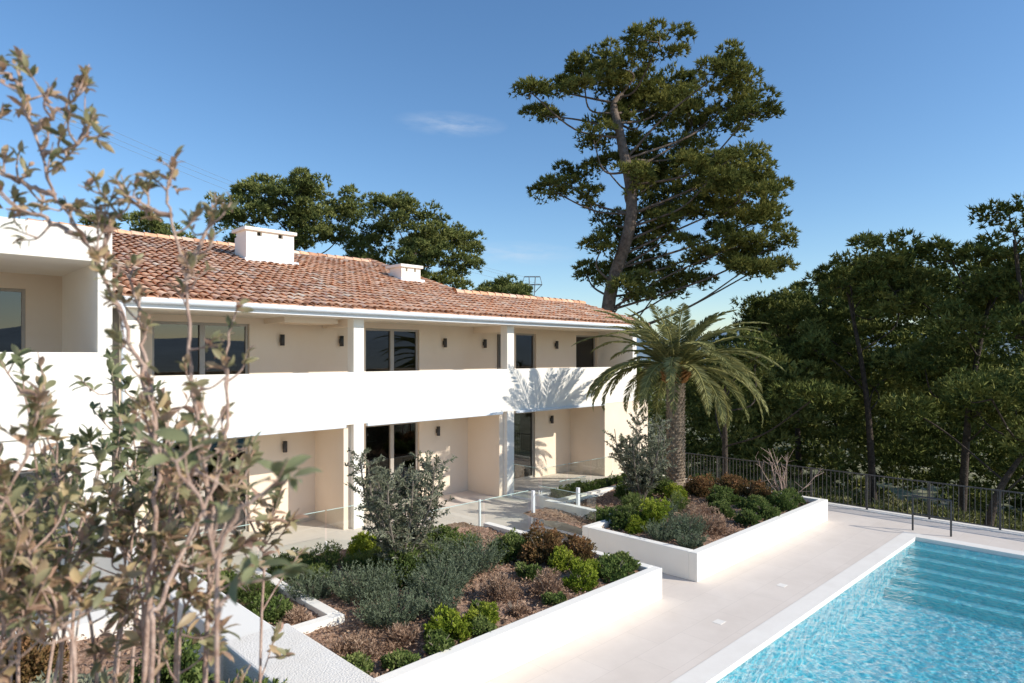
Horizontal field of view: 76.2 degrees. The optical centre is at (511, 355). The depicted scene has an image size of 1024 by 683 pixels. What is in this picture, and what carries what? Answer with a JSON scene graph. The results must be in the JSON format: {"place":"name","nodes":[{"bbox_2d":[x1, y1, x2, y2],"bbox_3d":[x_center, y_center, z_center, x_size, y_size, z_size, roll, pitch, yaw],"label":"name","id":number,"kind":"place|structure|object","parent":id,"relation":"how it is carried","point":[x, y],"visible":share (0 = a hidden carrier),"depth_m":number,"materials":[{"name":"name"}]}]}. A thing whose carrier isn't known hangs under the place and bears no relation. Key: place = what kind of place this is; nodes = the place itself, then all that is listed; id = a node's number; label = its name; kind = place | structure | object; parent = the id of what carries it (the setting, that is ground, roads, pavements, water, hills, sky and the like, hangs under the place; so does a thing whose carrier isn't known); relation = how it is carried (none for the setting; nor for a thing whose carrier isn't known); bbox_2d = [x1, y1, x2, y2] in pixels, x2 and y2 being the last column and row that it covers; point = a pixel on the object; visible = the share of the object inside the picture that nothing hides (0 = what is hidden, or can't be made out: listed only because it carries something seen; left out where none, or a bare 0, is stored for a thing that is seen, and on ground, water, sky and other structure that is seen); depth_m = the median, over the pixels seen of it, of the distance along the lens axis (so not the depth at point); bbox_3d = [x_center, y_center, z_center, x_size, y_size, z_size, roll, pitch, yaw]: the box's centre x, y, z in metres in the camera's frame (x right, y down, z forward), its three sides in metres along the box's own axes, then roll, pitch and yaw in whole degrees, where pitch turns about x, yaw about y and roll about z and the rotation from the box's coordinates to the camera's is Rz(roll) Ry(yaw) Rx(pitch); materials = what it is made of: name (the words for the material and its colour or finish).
{"place":"outdoors","nodes":[
{"label":"outdoors","id":0,"kind":"place"},
{"bbox_2d":[0,0,1023,337],"label":"sky","id":1,"kind":"structure","parent":0,"point":[907,114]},
{"bbox_2d":[636,330,1023,517],"bbox_3d":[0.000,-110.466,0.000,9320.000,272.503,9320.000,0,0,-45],"label":"ground","id":2,"kind":"structure","parent":0,"point":[897,492],"depth_m":72.51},
{"bbox_2d":[78,209,196,237],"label":"umbrella pine","id":3,"kind":"object","parent":2,"relation":"on","point":[154,226],"visible":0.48,"depth_m":47.93,"materials":[{"name":"green plant"}]},
{"bbox_2d":[203,166,383,258],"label":"umbrella pine","id":4,"kind":"object","parent":2,"relation":"on","point":[302,210],"visible":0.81,"depth_m":44.27,"materials":[{"name":"green plant"}]},
{"bbox_2d":[46,113,541,295],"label":"electricity pylon","id":5,"kind":"object","parent":2,"relation":"on","point":[534,284],"visible":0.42,"depth_m":259.31,"materials":[{"name":"metal"}]},
{"bbox_2d":[345,189,487,289],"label":"umbrella pine","id":6,"kind":"object","parent":2,"relation":"on","point":[427,242],"visible":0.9,"depth_m":45.93,"materials":[{"name":"green plant"}]},
{"bbox_2d":[472,273,533,295],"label":"umbrella pine","id":7,"kind":"object","parent":2,"relation":"on","point":[505,285],"visible":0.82,"depth_m":76.62,"materials":[{"name":"green plant"}]},
{"bbox_2d":[176,471,1023,682],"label":"pool deck","id":8,"kind":"structure","parent":2,"relation":"on","point":[682,626],"depth_m":12.45,"materials":[{"name":"concrete"}]},
{"bbox_2d":[0,604,213,682],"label":"raised bed","id":9,"kind":"object","parent":8,"relation":"on","point":[84,666],"visible":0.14,"depth_m":6.69,"materials":[{"name":"white concrete"}]},
{"bbox_2d":[2,616,69,682],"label":"bed shrub","id":10,"kind":"object","parent":9,"relation":"on","point":[34,661],"visible":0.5,"depth_m":5.86,"materials":[{"name":"brown plant"}]},
{"bbox_2d":[0,344,174,682],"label":"laurel shrub","id":11,"kind":"object","parent":9,"relation":"on","point":[128,475],"visible":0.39,"depth_m":2.62,"materials":[{"name":"green plant"}]},
{"bbox_2d":[68,665,128,682],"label":"bed shrub","id":12,"kind":"object","parent":9,"relation":"on","point":[88,678],"visible":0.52,"depth_m":4.89,"materials":[{"name":"green plant"}]},
{"bbox_2d":[0,45,258,682],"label":"photinia sapling","id":13,"kind":"object","parent":9,"relation":"on","point":[82,82],"visible":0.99,"depth_m":1.79,"materials":[{"name":"brown plant"}]},
{"bbox_2d":[0,352,311,682],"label":"photinia shrub","id":14,"kind":"object","parent":9,"relation":"on","point":[31,579],"visible":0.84,"depth_m":1.90,"materials":[{"name":"green plant"}]},
{"bbox_2d":[125,618,213,682],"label":"bed shrub","id":15,"kind":"object","parent":9,"relation":"on","point":[188,655],"visible":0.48,"depth_m":5.52,"materials":[{"name":"green plant"}]},
{"bbox_2d":[117,421,322,682],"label":"sapling","id":16,"kind":"object","parent":9,"relation":"on","point":[280,470],"visible":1,"depth_m":1.35,"materials":[{"name":"green plant"}]},
{"bbox_2d":[180,666,286,682],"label":"bed shrub","id":17,"kind":"object","parent":9,"relation":"on","point":[246,678],"visible":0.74,"depth_m":4.89,"materials":[{"name":"green plant"}]},
{"bbox_2d":[67,509,379,682],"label":"roughcast wall","id":18,"kind":"structure","parent":8,"relation":"on","point":[312,661],"depth_m":5.64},
{"bbox_2d":[0,216,649,594],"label":"white villa","id":19,"kind":"object","parent":8,"relation":"on","point":[395,364],"visible":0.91,"depth_m":16.87,"materials":[{"name":"paint"}]},
{"bbox_2d":[0,291,20,351],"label":"wing window glass","id":20,"kind":"structure","parent":19,"relation":"in","point":[10,302],"depth_m":12.78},
{"bbox_2d":[0,288,24,349],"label":"wing window frame","id":21,"kind":"structure","parent":19,"relation":"in","point":[22,291],"depth_m":12.89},
{"bbox_2d":[0,472,55,551],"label":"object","id":22,"kind":"structure","parent":19,"relation":"in","point":[47,507],"depth_m":10.76,"materials":[{"name":"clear glass"}]},
{"bbox_2d":[152,321,594,543],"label":"window frames","id":23,"kind":"structure","parent":19,"relation":"in","point":[201,325],"depth_m":18.93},
{"bbox_2d":[237,522,661,682],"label":"planter bed","id":24,"kind":"object","parent":8,"relation":"on","point":[509,643],"visible":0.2,"depth_m":9.60,"materials":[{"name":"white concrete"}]},
{"bbox_2d":[237,572,282,605],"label":"viburnum shrub","id":25,"kind":"object","parent":24,"relation":"on","point":[242,592],"visible":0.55,"depth_m":10.28,"materials":[{"name":"green plant"}]},
{"bbox_2d":[244,592,295,624],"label":"green shrub","id":26,"kind":"object","parent":24,"relation":"on","point":[274,611],"visible":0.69,"depth_m":9.54,"materials":[{"name":"green plant"}]},
{"bbox_2d":[266,547,317,582],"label":"green shrub","id":27,"kind":"object","parent":24,"relation":"on","point":[288,557],"visible":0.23,"depth_m":11.44,"materials":[{"name":"green plant"}]},
{"bbox_2d":[276,605,309,624],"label":"heather shrub","id":28,"kind":"object","parent":24,"relation":"on","point":[294,615],"visible":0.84,"depth_m":9.38,"materials":[{"name":"brown plant"}]},
{"bbox_2d":[281,567,338,599],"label":"rosemary bush","id":29,"kind":"object","parent":24,"relation":"on","point":[313,588],"visible":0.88,"depth_m":10.26,"materials":[{"name":"green plant"}]},
{"bbox_2d":[303,539,348,570],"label":"viburnum shrub","id":30,"kind":"object","parent":24,"relation":"on","point":[332,556],"visible":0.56,"depth_m":11.81,"materials":[{"name":"green plant"}]},
{"bbox_2d":[323,627,386,658],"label":"heather shrub","id":31,"kind":"object","parent":24,"relation":"on","point":[349,645],"visible":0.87,"depth_m":8.39,"materials":[{"name":"brown plant"}]},
{"bbox_2d":[341,651,373,674],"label":"green shrub","id":32,"kind":"object","parent":24,"relation":"on","point":[360,662],"visible":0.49,"depth_m":7.91,"materials":[{"name":"green plant"}]},
{"bbox_2d":[346,531,382,558],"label":"pittosporum shrub","id":33,"kind":"object","parent":24,"relation":"on","point":[362,541],"visible":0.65,"depth_m":12.50,"materials":[{"name":"green plant"}]},
{"bbox_2d":[342,546,388,574],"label":"viburnum shrub","id":34,"kind":"object","parent":24,"relation":"on","point":[363,557],"visible":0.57,"depth_m":11.59,"materials":[{"name":"green plant"}]},
{"bbox_2d":[323,556,411,604],"bbox_3d":[-2.319,3.561,10.319,1.420,0.613,1.250,0,0,-27],"label":"rosemary bush","id":35,"kind":"object","parent":24,"relation":"on","point":[350,584],"visible":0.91,"depth_m":10.23,"materials":[{"name":"green plant"}]},
{"bbox_2d":[350,583,428,628],"bbox_3d":[-1.747,3.620,9.447,1.112,0.498,1.099,0,0,-3],"label":"rosemary bush","id":36,"kind":"object","parent":24,"relation":"on","point":[378,611],"visible":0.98,"depth_m":9.32,"materials":[{"name":"green plant"}]},
{"bbox_2d":[379,647,420,671],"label":"green shrub","id":37,"kind":"object","parent":24,"relation":"on","point":[397,658],"visible":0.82,"depth_m":8.04,"materials":[{"name":"green plant"}]},
{"bbox_2d":[344,447,457,562],"bbox_3d":[-1.889,2.725,11.467,2.007,2.300,1.742,0,0,-45],"label":"olive tree","id":38,"kind":"object","parent":24,"relation":"on","point":[388,533],"visible":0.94,"depth_m":11.30,"materials":[{"name":"green plant"}]},
{"bbox_2d":[380,620,423,654],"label":"heather shrub","id":39,"kind":"object","parent":24,"relation":"on","point":[399,632],"visible":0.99,"depth_m":8.72,"materials":[{"name":"brown plant"}]},
{"bbox_2d":[375,540,432,589],"bbox_3d":[-1.852,3.525,11.160,1.086,0.793,1.110,0,0,-45],"label":"green shrub","id":40,"kind":"object","parent":24,"relation":"on","point":[406,560],"visible":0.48,"depth_m":11.03,"materials":[{"name":"green plant"}]},
{"bbox_2d":[407,583,464,619],"bbox_3d":[-1.121,3.631,9.726,0.876,0.471,0.898,0,0,-45],"label":"rosemary bush","id":41,"kind":"object","parent":24,"relation":"on","point":[447,600],"visible":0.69,"depth_m":9.65,"materials":[{"name":"green plant"}]},
{"bbox_2d":[400,560,475,600],"bbox_3d":[-1.228,3.581,10.341,1.156,0.572,1.149,0,0,-45],"label":"rosemary bush","id":42,"kind":"object","parent":24,"relation":"on","point":[427,580],"visible":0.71,"depth_m":10.26,"materials":[{"name":"green plant"}]},
{"bbox_2d":[422,628,454,655],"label":"green shrub","id":43,"kind":"object","parent":24,"relation":"on","point":[437,640],"visible":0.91,"depth_m":8.48,"materials":[{"name":"green plant"}]},
{"bbox_2d":[423,523,460,543],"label":"green shrub","id":44,"kind":"object","parent":24,"relation":"on","point":[444,531],"visible":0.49,"depth_m":13.29,"materials":[{"name":"green plant"}]},
{"bbox_2d":[422,603,475,643],"bbox_3d":[-0.920,3.702,9.017,0.680,0.439,0.832,0,0,-45],"label":"pittosporum shrub","id":45,"kind":"object","parent":24,"relation":"on","point":[451,622],"visible":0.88,"depth_m":8.90,"materials":[{"name":"green plant"}]},
{"bbox_2d":[414,545,486,585],"bbox_3d":[-1.074,3.567,11.094,1.230,0.600,1.351,0,0,-45],"label":"rosemary bush","id":46,"kind":"object","parent":24,"relation":"on","point":[434,559],"visible":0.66,"depth_m":10.99,"materials":[{"name":"green plant"}]},
{"bbox_2d":[438,528,483,555],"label":"viburnum shrub","id":47,"kind":"object","parent":24,"relation":"on","point":[461,536],"visible":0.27,"depth_m":12.68,"materials":[{"name":"green plant"}]},
{"bbox_2d":[434,532,509,572],"bbox_3d":[-0.686,3.515,11.675,1.255,0.703,1.430,0,0,-45],"label":"rosemary bush","id":48,"kind":"object","parent":24,"relation":"on","point":[490,557],"visible":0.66,"depth_m":11.60,"materials":[{"name":"green plant"}]},
{"bbox_2d":[464,601,499,627],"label":"pittosporum shrub","id":49,"kind":"object","parent":24,"relation":"on","point":[489,612],"visible":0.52,"depth_m":9.23,"materials":[{"name":"green plant"}]},
{"bbox_2d":[467,612,496,636],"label":"green shrub","id":50,"kind":"object","parent":24,"relation":"on","point":[481,624],"visible":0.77,"depth_m":8.96,"materials":[{"name":"green plant"}]},
{"bbox_2d":[474,571,523,603],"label":"heather shrub","id":51,"kind":"object","parent":24,"relation":"on","point":[504,584],"visible":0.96,"depth_m":10.31,"materials":[{"name":"brown plant"}]},
{"bbox_2d":[487,527,527,564],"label":"green shrub","id":52,"kind":"object","parent":24,"relation":"on","point":[512,539],"visible":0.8,"depth_m":12.28,"materials":[{"name":"green plant"}]},
{"bbox_2d":[505,601,531,618],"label":"heather shrub","id":53,"kind":"object","parent":24,"relation":"on","point":[517,608],"visible":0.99,"depth_m":9.73,"materials":[{"name":"brown plant"}]},
{"bbox_2d":[514,560,542,581],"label":"green shrub","id":54,"kind":"object","parent":24,"relation":"on","point":[523,569],"visible":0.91,"depth_m":11.32,"materials":[{"name":"green plant"}]},
{"bbox_2d":[520,519,561,549],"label":"photinia shrub","id":55,"kind":"object","parent":24,"relation":"on","point":[531,533],"visible":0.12,"depth_m":12.84,"materials":[{"name":"brown plant"}]},
{"bbox_2d":[517,527,565,565],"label":"photinia shrub","id":56,"kind":"object","parent":24,"relation":"on","point":[542,550],"visible":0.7,"depth_m":12.05,"materials":[{"name":"brown plant"}]},
{"bbox_2d":[526,566,567,598],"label":"heather shrub","id":57,"kind":"object","parent":24,"relation":"on","point":[548,582],"visible":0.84,"depth_m":10.59,"materials":[{"name":"brown plant"}]},
{"bbox_2d":[541,590,566,605],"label":"green shrub","id":58,"kind":"object","parent":24,"relation":"on","point":[548,598],"visible":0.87,"depth_m":10.11,"materials":[{"name":"green plant"}]},
{"bbox_2d":[547,545,582,572],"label":"pittosporum shrub","id":59,"kind":"object","parent":24,"relation":"on","point":[561,560],"visible":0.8,"depth_m":11.64,"materials":[{"name":"green plant"}]},
{"bbox_2d":[561,562,598,593],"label":"pittosporum shrub","id":60,"kind":"object","parent":24,"relation":"on","point":[586,576],"visible":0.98,"depth_m":10.82,"materials":[{"name":"green plant"}]},
{"bbox_2d":[562,533,597,561],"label":"photinia shrub","id":61,"kind":"object","parent":24,"relation":"on","point":[582,548],"visible":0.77,"depth_m":12.17,"materials":[{"name":"brown plant"}]},
{"bbox_2d":[594,552,634,582],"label":"green shrub","id":62,"kind":"object","parent":24,"relation":"on","point":[610,570],"visible":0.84,"depth_m":11.27,"materials":[{"name":"green plant"}]},
{"bbox_2d":[606,550,641,571],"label":"green shrub","id":63,"kind":"object","parent":24,"relation":"on","point":[627,558],"visible":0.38,"depth_m":11.63,"materials":[{"name":"green plant"}]},
{"bbox_2d":[429,487,579,528],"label":"gate posts","id":64,"kind":"object","parent":8,"relation":"on","point":[533,504],"visible":0.43,"depth_m":15.96,"materials":[{"name":"white metal"}]},
{"bbox_2d":[535,483,618,507],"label":"wall","id":65,"kind":"structure","parent":8,"relation":"on","point":[540,499],"depth_m":18.71,"materials":[{"name":"white concrete"}]},
{"bbox_2d":[523,475,827,581],"bbox_3d":[4.121,3.975,16.521,6.650,0.650,5.030,0,0,-45],"label":"planter bed","id":66,"kind":"object","parent":8,"relation":"on","point":[712,555],"visible":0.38,"depth_m":14.19,"materials":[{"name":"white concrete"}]},
{"bbox_2d":[585,504,617,522],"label":"green shrub","id":67,"kind":"object","parent":66,"relation":"on","point":[596,516],"visible":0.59,"depth_m":15.15,"materials":[{"name":"green plant"}]},
{"bbox_2d":[605,503,643,529],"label":"green shrub","id":68,"kind":"object","parent":66,"relation":"on","point":[619,516],"visible":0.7,"depth_m":14.68,"materials":[{"name":"green plant"}]},
{"bbox_2d":[624,514,645,533],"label":"pittosporum shrub","id":69,"kind":"object","parent":66,"relation":"on","point":[634,526],"visible":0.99,"depth_m":14.24,"materials":[{"name":"green plant"}]},
{"bbox_2d":[619,492,651,511],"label":"viburnum shrub","id":70,"kind":"object","parent":66,"relation":"on","point":[633,499],"visible":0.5,"depth_m":16.06,"materials":[{"name":"green plant"}]},
{"bbox_2d":[602,409,676,500],"bbox_3d":[3.375,2.599,17.002,1.919,2.554,1.972,0,0,-45],"label":"olive tree","id":71,"kind":"object","parent":66,"relation":"on","point":[642,477],"visible":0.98,"depth_m":16.80,"materials":[{"name":"green plant"}]},
{"bbox_2d":[632,496,672,531],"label":"pittosporum shrub","id":72,"kind":"object","parent":66,"relation":"on","point":[657,510],"visible":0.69,"depth_m":14.48,"materials":[{"name":"green plant"}]},
{"bbox_2d":[640,517,684,541],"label":"rosemary bush","id":73,"kind":"object","parent":66,"relation":"on","point":[663,533],"visible":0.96,"depth_m":13.54,"materials":[{"name":"green plant"}]},
{"bbox_2d":[663,482,687,502],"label":"pittosporum shrub","id":74,"kind":"object","parent":66,"relation":"on","point":[670,489],"visible":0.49,"depth_m":17.36,"materials":[{"name":"green plant"}]},
{"bbox_2d":[572,303,784,485],"bbox_3d":[5.007,1.150,19.531,5.834,5.520,5.964,0,0,-45],"label":"date palm","id":75,"kind":"object","parent":66,"relation":"on","point":[676,357],"visible":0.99,"depth_m":19.00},
{"bbox_2d":[665,490,692,511],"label":"viburnum shrub","id":76,"kind":"object","parent":66,"relation":"on","point":[678,501],"visible":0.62,"depth_m":16.36,"materials":[{"name":"green plant"}]},
{"bbox_2d":[661,509,709,537],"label":"rosemary bush","id":77,"kind":"object","parent":66,"relation":"on","point":[684,522],"visible":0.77,"depth_m":13.80,"materials":[{"name":"green plant"}]},
{"bbox_2d":[673,528,709,548],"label":"rosemary bush","id":78,"kind":"object","parent":66,"relation":"on","point":[687,541],"visible":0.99,"depth_m":13.02,"materials":[{"name":"green plant"}]},
{"bbox_2d":[683,472,718,496],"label":"photinia shrub","id":79,"kind":"object","parent":66,"relation":"on","point":[699,487],"visible":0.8,"depth_m":17.95,"materials":[{"name":"brown plant"}]},
{"bbox_2d":[694,512,732,537],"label":"heather shrub","id":80,"kind":"object","parent":66,"relation":"on","point":[718,526],"visible":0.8,"depth_m":14.11,"materials":[{"name":"brown plant"}]},
{"bbox_2d":[708,499,735,518],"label":"green shrub","id":81,"kind":"object","parent":66,"relation":"on","point":[724,507],"visible":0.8,"depth_m":15.65,"materials":[{"name":"green plant"}]},
{"bbox_2d":[706,484,743,504],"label":"green shrub","id":82,"kind":"object","parent":66,"relation":"on","point":[719,492],"visible":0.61,"depth_m":16.94,"materials":[{"name":"green plant"}]},
{"bbox_2d":[713,472,749,497],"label":"photinia shrub","id":83,"kind":"object","parent":66,"relation":"on","point":[735,482],"visible":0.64,"depth_m":17.90,"materials":[{"name":"brown plant"}]},
{"bbox_2d":[732,508,761,526],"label":"green shrub","id":84,"kind":"object","parent":66,"relation":"on","point":[744,516],"visible":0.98,"depth_m":14.86,"materials":[{"name":"green plant"}]},
{"bbox_2d":[747,480,777,500],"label":"photinia shrub","id":85,"kind":"object","parent":66,"relation":"on","point":[760,489],"visible":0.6,"depth_m":17.60,"materials":[{"name":"brown plant"}]},
{"bbox_2d":[747,496,781,520],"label":"green shrub","id":86,"kind":"object","parent":66,"relation":"on","point":[763,508],"visible":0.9,"depth_m":15.52,"materials":[{"name":"green plant"}]},
{"bbox_2d":[765,490,798,511],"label":"green shrub","id":87,"kind":"object","parent":66,"relation":"on","point":[783,500],"visible":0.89,"depth_m":16.31,"materials":[{"name":"green plant"}]},
{"bbox_2d":[755,447,823,493],"bbox_3d":[7.150,3.138,17.418,2.058,1.469,1.160,0,0,-21],"label":"bare sapling","id":88,"kind":"object","parent":66,"relation":"on","point":[781,478],"visible":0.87,"depth_m":17.27,"materials":[{"name":"brown plant"}]},
{"bbox_2d":[652,449,1023,531],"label":"metal fence","id":89,"kind":"object","parent":8,"relation":"on","point":[912,480],"visible":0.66,"depth_m":18.02,"materials":[{"name":"metal"}]},
{"bbox_2d":[671,531,1023,682],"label":"swimming pool","id":90,"kind":"structure","parent":8,"relation":"in","point":[906,607],"depth_m":11.71,"materials":[{"name":"liquid"}]},
{"bbox_2d":[912,495,951,536],"bbox_3d":[10.168,3.864,15.829,0.044,0.872,0.844,0,0,-45],"label":"pool handrail","id":91,"kind":"object","parent":8,"relation":"on","point":[950,501],"visible":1,"depth_m":15.80,"materials":[{"name":"metal"}]},
{"bbox_2d":[508,15,800,323],"bbox_3d":[7.192,-4.510,34.376,15.045,24.038,9.299,0,0,17],"label":"aleppo pine","id":92,"kind":"object","parent":2,"relation":"on","point":[731,171],"visible":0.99,"depth_m":32.83,"materials":[{"name":"green plant"}]},
{"bbox_2d":[687,325,857,483],"bbox_3d":[10.880,3.558,28.334,6.830,9.884,7.971,0,0,-45],"label":"pine tree","id":93,"kind":"object","parent":2,"relation":"on","point":[813,390],"visible":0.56,"depth_m":26.67,"materials":[{"name":"green plant"}]},
{"bbox_2d":[730,256,860,482],"bbox_3d":[15.521,1.592,37.428,8.310,13.830,9.085,0,0,-22],"label":"pine tree","id":94,"kind":"object","parent":2,"relation":"on","point":[771,312],"visible":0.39,"depth_m":37.94,"materials":[{"name":"green plant"}]},
{"bbox_2d":[637,359,1017,462],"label":"distant trees","id":95,"kind":"object","parent":2,"relation":"on","point":[639,369],"visible":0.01,"depth_m":91.77,"materials":[{"name":"plant"}]},
{"bbox_2d":[648,310,1023,525],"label":"pine wood","id":96,"kind":"object","parent":2,"relation":"on","point":[780,408],"visible":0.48,"depth_m":35.03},
{"bbox_2d":[648,454,1023,530],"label":"undergrowth","id":97,"kind":"object","parent":2,"relation":"on","point":[894,500],"visible":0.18,"depth_m":30.93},
{"bbox_2d":[685,252,1023,500],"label":"pine wood","id":98,"kind":"object","parent":2,"relation":"on","point":[837,301],"visible":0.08,"depth_m":49.87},
{"bbox_2d":[778,227,950,507],"bbox_3d":[17.207,1.301,32.937,7.852,14.422,8.518,0,0,-45],"label":"pine tree","id":99,"kind":"object","parent":2,"relation":"on","point":[877,266],"visible":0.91,"depth_m":31.77,"materials":[{"name":"green plant"}]},
{"bbox_2d":[749,253,985,462],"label":"pine tree","id":100,"kind":"object","parent":2,"relation":"on","point":[776,293],"visible":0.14,"depth_m":51.35,"materials":[{"name":"green plant"}]},
{"bbox_2d":[859,234,1023,515],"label":"pine tree","id":101,"kind":"object","parent":2,"relation":"on","point":[960,347],"visible":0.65,"depth_m":29.60,"materials":[{"name":"green plant"}]},
{"bbox_2d":[876,360,1023,525],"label":"pine tree","id":102,"kind":"object","parent":2,"relation":"on","point":[905,401],"visible":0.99,"depth_m":23.89,"materials":[{"name":"green plant"}]},
{"bbox_2d":[927,192,1023,441],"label":"pine tree","id":103,"kind":"object","parent":2,"relation":"on","point":[1007,310],"visible":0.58,"depth_m":28.25,"materials":[{"name":"green plant"}]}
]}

